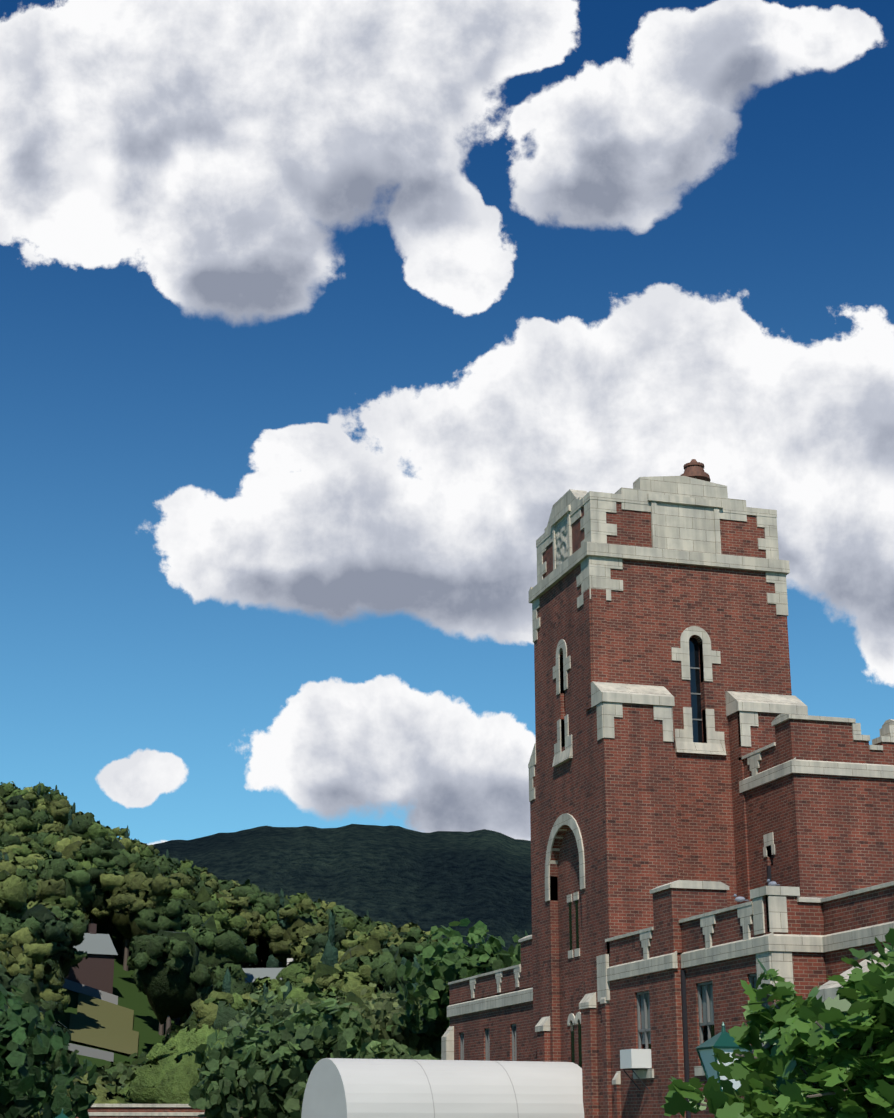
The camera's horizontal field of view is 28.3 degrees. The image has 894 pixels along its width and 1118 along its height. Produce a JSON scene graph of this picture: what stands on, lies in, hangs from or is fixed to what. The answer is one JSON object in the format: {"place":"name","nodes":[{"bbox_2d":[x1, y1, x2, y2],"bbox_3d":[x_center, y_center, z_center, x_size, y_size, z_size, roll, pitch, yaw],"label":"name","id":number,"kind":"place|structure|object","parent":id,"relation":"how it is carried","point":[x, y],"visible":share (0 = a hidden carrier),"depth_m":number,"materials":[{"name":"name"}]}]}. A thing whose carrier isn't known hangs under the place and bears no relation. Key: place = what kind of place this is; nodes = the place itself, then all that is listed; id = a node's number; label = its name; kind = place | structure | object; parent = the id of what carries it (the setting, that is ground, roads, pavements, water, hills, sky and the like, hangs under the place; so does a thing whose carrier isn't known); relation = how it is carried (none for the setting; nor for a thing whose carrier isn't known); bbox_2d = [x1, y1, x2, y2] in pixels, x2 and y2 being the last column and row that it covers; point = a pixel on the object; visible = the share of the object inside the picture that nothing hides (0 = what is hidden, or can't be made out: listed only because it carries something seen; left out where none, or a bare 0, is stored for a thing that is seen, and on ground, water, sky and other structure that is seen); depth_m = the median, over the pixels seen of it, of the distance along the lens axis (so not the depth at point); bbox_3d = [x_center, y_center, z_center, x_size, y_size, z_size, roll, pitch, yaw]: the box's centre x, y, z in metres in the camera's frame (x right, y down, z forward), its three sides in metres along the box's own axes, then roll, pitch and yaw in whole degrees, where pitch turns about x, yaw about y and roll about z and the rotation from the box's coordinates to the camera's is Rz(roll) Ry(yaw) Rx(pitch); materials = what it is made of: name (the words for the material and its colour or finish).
{"place":"outdoors","nodes":[
{"label":"outdoors","id":0,"kind":"place"},
{"bbox_2d":[69,993,138,1055],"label":"hill lawn","id":1,"kind":"structure","parent":0,"point":[94,1021],"depth_m":252.16,"materials":[{"name":"green plant"}]},
{"bbox_2d":[53,918,256,1070],"bbox_3d":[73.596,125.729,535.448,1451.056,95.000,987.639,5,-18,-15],"label":"hillside terrain","id":2,"kind":"structure","parent":0,"point":[145,1019],"depth_m":270.06,"materials":[{"name":"green plant"}]},
{"bbox_2d":[62,923,114,993],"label":"hill house walls","id":3,"kind":"structure","parent":2,"relation":"on","point":[95,971],"depth_m":273.80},
{"bbox_2d":[73,933,117,954],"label":"house roof","id":4,"kind":"structure","parent":3,"relation":"on","point":[96,944],"depth_m":276.53,"materials":[{"name":"grey metal"}]},
{"bbox_2d":[63,979,117,1061],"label":"hill retaining walls","id":5,"kind":"structure","parent":2,"relation":"on","point":[98,994],"depth_m":269.80,"materials":[{"name":"grey concrete"}]},
{"bbox_2d":[42,914,351,1038],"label":"forest trunks","id":6,"kind":"object","parent":2,"relation":"on","point":[126,955],"depth_m":304.00,"materials":[{"name":"brown plant"}]},
{"bbox_2d":[0,781,457,1116],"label":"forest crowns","id":7,"kind":"object","parent":2,"relation":"on","point":[167,1072],"visible":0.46,"depth_m":259.51,"materials":[{"name":"green plant"}]},
{"bbox_2d":[240,968,282,982],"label":"building roof","id":8,"kind":"structure","parent":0,"point":[252,974],"depth_m":292.28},
{"bbox_2d":[153,824,531,964],"bbox_3d":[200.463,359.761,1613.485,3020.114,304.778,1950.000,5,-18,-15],"label":"distant mountain","id":9,"kind":"structure","parent":0,"point":[397,876],"depth_m":1530.54,"materials":[{"name":"green plant"}]},
{"bbox_2d":[301,1058,583,1117],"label":"awning canvas","id":10,"kind":"object","parent":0,"point":[362,1088],"visible":0.94,"depth_m":42.85,"materials":[{"name":"white fabric"}]},
{"bbox_2d":[411,1059,518,1117],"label":"canopy seams","id":11,"kind":"object","parent":10,"relation":"on","point":[432,1094],"visible":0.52,"depth_m":43.03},
{"bbox_2d":[0,0,893,844],"label":"sky","id":12,"kind":"structure","parent":0,"point":[316,317],"materials":[{"name":"blue"}]},
{"bbox_2d":[449,502,893,1117],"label":"building brickwork","id":13,"kind":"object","parent":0,"point":[641,802],"visible":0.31,"depth_m":45.48,"materials":[{"name":"red brick"}]},
{"bbox_2d":[460,667,763,1068],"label":"windows","id":14,"kind":"structure","parent":13,"relation":"in","point":[708,1023],"depth_m":41.28,"materials":[{"name":"black glass"}]},
{"bbox_2d":[569,637,755,1067],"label":"window openings","id":15,"kind":"object","parent":14,"relation":"in","point":[695,688],"visible":0.21,"depth_m":46.96,"materials":[{"name":"black glass"}]},
{"bbox_2d":[640,976,767,1043],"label":"window blinds","id":16,"kind":"object","parent":14,"relation":"in","point":[704,1005],"visible":0.19,"depth_m":38.85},
{"bbox_2d":[623,970,690,1117],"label":"building clutter","id":17,"kind":"object","parent":13,"relation":"attached to","point":[685,1028],"visible":0.6,"depth_m":39.23,"materials":[{"name":"metal"}]},
{"bbox_2d":[766,866,771,885],"bbox_3d":[7.967,8.639,43.670,0.080,2.180,0.080,5,-18,-15],"label":"pipe","id":18,"kind":"object","parent":13,"relation":"attached to","point":[768,872],"visible":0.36,"depth_m":43.91,"materials":[{"name":"grey metal"}]},
{"bbox_2d":[660,928,893,1117],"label":"leafy tree","id":19,"kind":"object","parent":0,"point":[854,1017],"depth_m":11.09,"materials":[{"name":"green plant"}]},
{"label":"ground","id":20,"kind":"structure","parent":0,"visible":0},
{"bbox_2d":[55,1108,68,1117],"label":"lamp post","id":21,"kind":"object","parent":20,"relation":"on","point":[61,1115],"visible":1,"depth_m":42.46,"materials":[{"name":"green metal"}]},
{"bbox_2d":[76,1104,241,1117],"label":"outbuilding","id":22,"kind":"structure","parent":20,"relation":"on","point":[140,1109],"depth_m":87.00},
{"bbox_2d":[0,785,410,1097],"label":"trees","id":23,"kind":"object","parent":20,"relation":"on","point":[173,995],"visible":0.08,"depth_m":254.00,"materials":[{"name":"green plant"}]},
{"bbox_2d":[0,918,527,1117],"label":"trees","id":24,"kind":"object","parent":20,"relation":"on","point":[355,1033],"depth_m":74.39,"materials":[{"name":"green plant"}]},
{"bbox_2d":[441,476,893,1084],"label":"stone trim","id":25,"kind":"structure","parent":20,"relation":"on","point":[687,514],"depth_m":47.08,"materials":[{"name":"grey stone"}]},
{"bbox_2d":[555,520,567,567],"bbox_3d":[3.293,-0.461,49.727,0.140,1.370,1.100,5,-18,-15],"label":"carved stone panel","id":26,"kind":"object","parent":25,"relation":"attached to","point":[561,535],"visible":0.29,"depth_m":49.74,"materials":[{"name":"grey stone"}]},
{"bbox_2d":[620,1049,651,1068],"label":"window ac units","id":27,"kind":"object","parent":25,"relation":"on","point":[635,1058],"depth_m":40.56,"materials":[{"name":"grey plastic"}]},
{"bbox_2d":[680,459,710,481],"bbox_3d":[7.161,-1.724,51.202,0.920,2.430,0.920,5,-18,-15],"label":"tower roof vent","id":28,"kind":"object","parent":25,"relation":"on","point":[693,468],"visible":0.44,"depth_m":51.17,"materials":[{"name":"brown metal"}]},
{"bbox_2d":[734,894,749,901],"bbox_3d":[6.222,7.175,37.592,0.351,0.175,0.109,-2,-18,5],"label":"pigeon","id":29,"kind":"object","parent":25,"relation":"on","point":[739,899],"visible":1,"depth_m":37.55,"materials":[{"name":"grey"}]},
{"bbox_2d":[766,879,779,885],"bbox_3d":[6.712,6.660,36.529,0.351,0.175,0.109,-14,-22,38],"label":"pigeon","id":30,"kind":"object","parent":25,"relation":"on","point":[772,883],"visible":0.96,"depth_m":36.49,"materials":[{"name":"grey"}]},
{"bbox_2d":[696,1022,752,1093],"bbox_3d":[3.147,6.957,19.714,0.504,3.540,0.504,5,-18,-15],"label":"lamp post","id":31,"kind":"object","parent":20,"relation":"on","point":[723,1039],"visible":0.31,"depth_m":20.05,"materials":[{"name":"green metal"}]},
{"bbox_2d":[699,1049,747,1089],"bbox_3d":[3.147,5.775,20.089,0.450,0.460,0.450,5,-18,-15],"label":"street lamp","id":32,"kind":"object","parent":31,"relation":"attached to","point":[707,1058],"visible":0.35,"depth_m":19.99,"materials":[{"name":"white glass"}]}
]}

